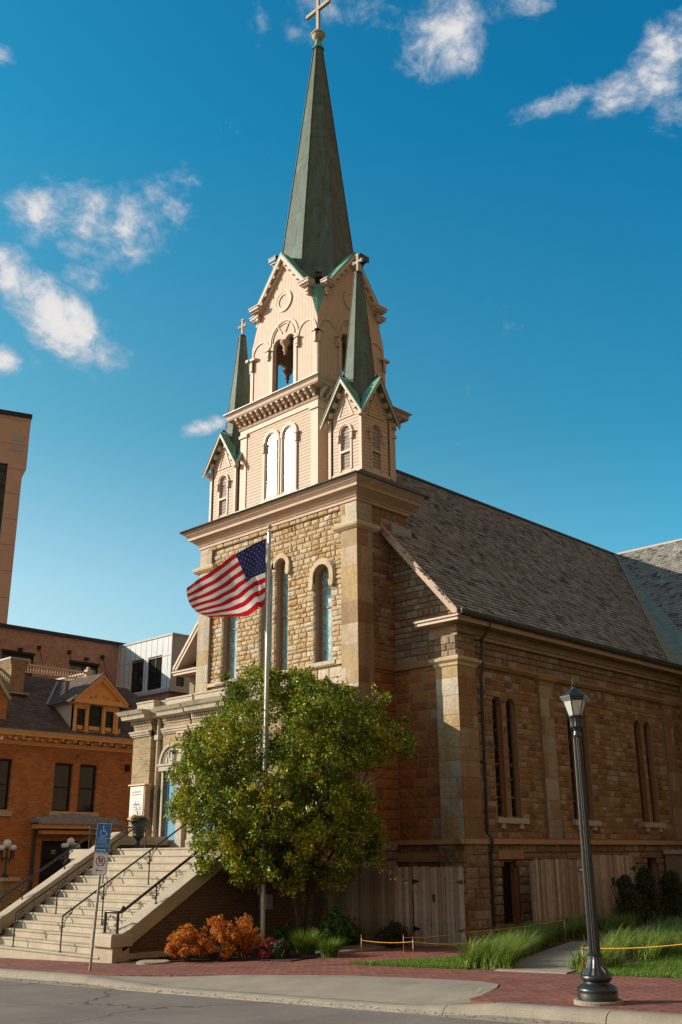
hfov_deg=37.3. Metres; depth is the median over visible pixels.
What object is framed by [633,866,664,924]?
evergreen shrub
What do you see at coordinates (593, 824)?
window
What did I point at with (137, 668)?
window
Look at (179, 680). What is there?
window
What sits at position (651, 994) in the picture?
brick sidewalk
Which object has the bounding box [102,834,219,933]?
handrail
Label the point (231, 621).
window
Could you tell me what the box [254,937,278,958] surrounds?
red shrub
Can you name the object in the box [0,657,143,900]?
brick house
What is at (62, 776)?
window
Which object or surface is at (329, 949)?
daylily clump
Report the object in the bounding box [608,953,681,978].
lawn
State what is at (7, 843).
globe lamp
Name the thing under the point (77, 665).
window
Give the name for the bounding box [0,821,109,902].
handrail
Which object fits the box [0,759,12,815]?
window
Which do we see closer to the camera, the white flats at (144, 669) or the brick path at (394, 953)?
the brick path at (394, 953)
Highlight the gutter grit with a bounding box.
[5,978,588,1023]
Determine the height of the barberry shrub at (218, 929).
0.946 m
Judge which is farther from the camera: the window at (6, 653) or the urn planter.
the window at (6, 653)
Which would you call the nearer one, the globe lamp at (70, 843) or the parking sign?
the parking sign
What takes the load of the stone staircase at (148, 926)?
on the planting ground at (483, 937)
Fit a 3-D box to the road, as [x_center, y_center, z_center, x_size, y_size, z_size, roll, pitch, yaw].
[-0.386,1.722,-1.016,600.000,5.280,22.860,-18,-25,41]
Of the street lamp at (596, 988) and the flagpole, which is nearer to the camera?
the street lamp at (596, 988)
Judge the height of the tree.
7.044 m
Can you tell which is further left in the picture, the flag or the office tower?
the office tower
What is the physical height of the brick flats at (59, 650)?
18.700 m
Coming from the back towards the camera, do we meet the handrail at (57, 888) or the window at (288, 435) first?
the window at (288, 435)
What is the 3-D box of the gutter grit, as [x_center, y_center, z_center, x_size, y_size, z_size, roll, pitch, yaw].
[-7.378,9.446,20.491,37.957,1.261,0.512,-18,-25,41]
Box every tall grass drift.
[445,910,642,968]
[562,912,681,972]
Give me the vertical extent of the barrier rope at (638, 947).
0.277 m
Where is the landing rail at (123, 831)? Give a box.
[88,826,131,848]
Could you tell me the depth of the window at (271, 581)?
34.01 m
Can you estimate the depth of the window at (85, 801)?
44.42 m
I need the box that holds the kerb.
[0,969,681,1023]
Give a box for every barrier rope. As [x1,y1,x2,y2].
[361,940,469,944]
[404,920,562,937]
[581,944,681,948]
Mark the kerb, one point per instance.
(539, 1014)
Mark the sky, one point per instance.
(511, 170)
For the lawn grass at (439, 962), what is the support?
on the lawn at (417, 967)
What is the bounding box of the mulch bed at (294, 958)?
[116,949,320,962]
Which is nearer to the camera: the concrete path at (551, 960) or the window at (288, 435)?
the concrete path at (551, 960)
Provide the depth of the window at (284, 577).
33.46 m
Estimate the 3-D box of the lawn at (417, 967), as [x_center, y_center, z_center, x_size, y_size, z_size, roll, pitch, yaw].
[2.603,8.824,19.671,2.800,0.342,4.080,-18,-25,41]
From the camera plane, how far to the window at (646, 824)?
36.19 m
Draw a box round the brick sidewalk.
[0,958,681,1022]
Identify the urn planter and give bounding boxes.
[129,803,149,847]
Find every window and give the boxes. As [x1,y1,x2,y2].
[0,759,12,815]
[1,649,35,675]
[49,763,73,815]
[68,660,99,679]
[74,765,98,815]
[131,659,143,692]
[147,655,161,690]
[176,677,183,686]
[226,617,236,678]
[264,433,277,499]
[264,569,272,669]
[279,561,287,669]
[282,425,293,493]
[308,558,335,661]
[492,697,529,828]
[566,713,601,829]
[634,721,665,831]
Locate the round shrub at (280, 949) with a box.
[265,938,294,958]
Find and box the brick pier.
[0,877,20,911]
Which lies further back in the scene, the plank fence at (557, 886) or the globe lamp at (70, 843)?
the globe lamp at (70, 843)
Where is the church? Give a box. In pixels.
[115,0,681,936]
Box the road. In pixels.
[0,980,526,1023]
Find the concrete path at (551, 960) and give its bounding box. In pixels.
[495,941,602,973]
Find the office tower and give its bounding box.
[0,409,32,623]
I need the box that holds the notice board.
[127,783,151,819]
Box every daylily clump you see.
[287,926,327,955]
[315,936,347,957]
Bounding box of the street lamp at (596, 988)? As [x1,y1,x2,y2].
[560,678,623,1005]
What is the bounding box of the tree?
[163,658,417,934]
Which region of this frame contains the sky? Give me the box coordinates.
[0,0,681,643]
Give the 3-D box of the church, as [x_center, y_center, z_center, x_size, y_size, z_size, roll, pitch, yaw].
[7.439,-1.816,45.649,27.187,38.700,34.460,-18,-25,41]
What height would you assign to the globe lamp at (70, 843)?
1.365 m
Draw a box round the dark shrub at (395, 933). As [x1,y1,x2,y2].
[373,920,410,947]
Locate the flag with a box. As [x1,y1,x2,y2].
[187,538,265,616]
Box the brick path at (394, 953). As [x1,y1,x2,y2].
[295,940,491,964]
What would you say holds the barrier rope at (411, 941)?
attached to the marker stake
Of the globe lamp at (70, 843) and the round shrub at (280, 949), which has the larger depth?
the globe lamp at (70, 843)
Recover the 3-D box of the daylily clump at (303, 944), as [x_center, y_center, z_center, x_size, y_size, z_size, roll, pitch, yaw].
[-0.731,9.342,21.991,1.230,0.597,1.221,-18,-25,41]
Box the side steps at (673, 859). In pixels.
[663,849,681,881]
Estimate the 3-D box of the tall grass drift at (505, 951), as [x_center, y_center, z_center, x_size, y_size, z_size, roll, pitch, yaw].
[4.768,9.544,23.000,2.974,0.742,13.756,-9,-21,23]
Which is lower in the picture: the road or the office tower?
the road
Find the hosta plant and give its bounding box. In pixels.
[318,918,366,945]
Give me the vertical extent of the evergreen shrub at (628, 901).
1.654 m
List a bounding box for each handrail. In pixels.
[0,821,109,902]
[11,819,146,946]
[59,819,194,951]
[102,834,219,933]
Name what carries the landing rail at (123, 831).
on the stone staircase at (148, 926)
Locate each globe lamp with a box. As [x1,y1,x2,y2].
[0,839,16,877]
[61,838,79,863]
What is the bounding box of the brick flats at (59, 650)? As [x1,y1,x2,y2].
[0,623,125,741]
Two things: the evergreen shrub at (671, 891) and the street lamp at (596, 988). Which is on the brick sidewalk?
the street lamp at (596, 988)
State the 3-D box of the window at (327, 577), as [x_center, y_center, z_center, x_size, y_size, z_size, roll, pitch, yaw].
[-0.507,3.106,31.917,1.165,3.372,0.445,-18,-25,41]
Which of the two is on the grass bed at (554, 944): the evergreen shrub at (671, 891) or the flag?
the evergreen shrub at (671, 891)
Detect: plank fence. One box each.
[314,865,466,946]
[529,854,635,923]
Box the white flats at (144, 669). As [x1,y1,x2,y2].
[116,632,189,700]
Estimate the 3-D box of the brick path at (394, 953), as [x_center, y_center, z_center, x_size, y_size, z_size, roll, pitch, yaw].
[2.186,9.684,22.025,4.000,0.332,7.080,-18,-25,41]
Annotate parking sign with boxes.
[88,823,111,970]
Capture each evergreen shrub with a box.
[610,874,647,926]
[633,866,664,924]
[654,869,681,923]
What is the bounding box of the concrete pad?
[292,943,388,954]
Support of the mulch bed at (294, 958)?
on the planting ground at (483, 937)
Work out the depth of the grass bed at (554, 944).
23.52 m
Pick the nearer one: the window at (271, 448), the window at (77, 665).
the window at (271, 448)
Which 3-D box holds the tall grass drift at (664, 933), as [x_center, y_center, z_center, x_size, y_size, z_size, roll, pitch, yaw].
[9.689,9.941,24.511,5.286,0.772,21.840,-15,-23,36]
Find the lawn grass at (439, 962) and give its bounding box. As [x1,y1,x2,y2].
[349,953,681,977]
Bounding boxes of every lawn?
[350,958,471,969]
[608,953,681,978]
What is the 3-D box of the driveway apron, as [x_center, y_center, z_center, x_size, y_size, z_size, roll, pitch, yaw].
[-0.724,7.698,16.571,8.750,0.300,2.044,-18,-25,41]
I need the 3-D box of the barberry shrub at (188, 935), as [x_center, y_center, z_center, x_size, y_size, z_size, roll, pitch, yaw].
[-3.240,9.098,21.328,0.989,0.803,0.932,0,-19,-2]
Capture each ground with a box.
[195,988,468,1003]
[389,919,657,947]
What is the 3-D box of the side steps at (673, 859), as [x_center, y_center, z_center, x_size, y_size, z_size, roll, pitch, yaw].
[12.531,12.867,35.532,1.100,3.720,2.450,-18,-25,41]
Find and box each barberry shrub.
[163,923,205,961]
[191,914,248,960]
[223,913,264,957]
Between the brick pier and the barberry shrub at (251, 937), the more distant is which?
the brick pier
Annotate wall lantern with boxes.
[170,748,177,765]
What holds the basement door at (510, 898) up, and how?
in the church
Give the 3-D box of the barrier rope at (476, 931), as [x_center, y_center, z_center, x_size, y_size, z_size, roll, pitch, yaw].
[3.174,9.306,22.561,4.291,0.251,0.345,9,-21,-25]
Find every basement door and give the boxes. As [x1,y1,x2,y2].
[499,860,518,923]
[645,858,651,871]
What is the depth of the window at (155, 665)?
67.14 m
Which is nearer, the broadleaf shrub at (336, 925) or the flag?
the broadleaf shrub at (336, 925)
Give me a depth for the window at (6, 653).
65.26 m
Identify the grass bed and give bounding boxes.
[470,919,672,970]
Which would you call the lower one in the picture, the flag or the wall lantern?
the wall lantern
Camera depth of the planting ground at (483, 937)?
26.01 m
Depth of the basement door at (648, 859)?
35.20 m
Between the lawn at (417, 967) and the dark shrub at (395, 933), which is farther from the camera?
the dark shrub at (395, 933)
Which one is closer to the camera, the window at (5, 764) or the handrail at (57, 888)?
the handrail at (57, 888)
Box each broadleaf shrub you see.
[268,923,295,950]
[317,904,354,948]
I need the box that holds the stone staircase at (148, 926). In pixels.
[0,828,300,962]
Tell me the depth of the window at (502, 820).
30.45 m
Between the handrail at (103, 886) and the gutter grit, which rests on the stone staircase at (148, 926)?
the handrail at (103, 886)
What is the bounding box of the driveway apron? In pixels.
[97,975,498,1003]
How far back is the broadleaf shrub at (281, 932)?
23.48 m
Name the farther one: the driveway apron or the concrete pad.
the concrete pad
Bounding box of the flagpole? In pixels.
[257,524,272,945]
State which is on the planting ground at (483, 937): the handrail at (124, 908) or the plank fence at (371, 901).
the plank fence at (371, 901)
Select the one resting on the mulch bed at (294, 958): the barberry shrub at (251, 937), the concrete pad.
the barberry shrub at (251, 937)

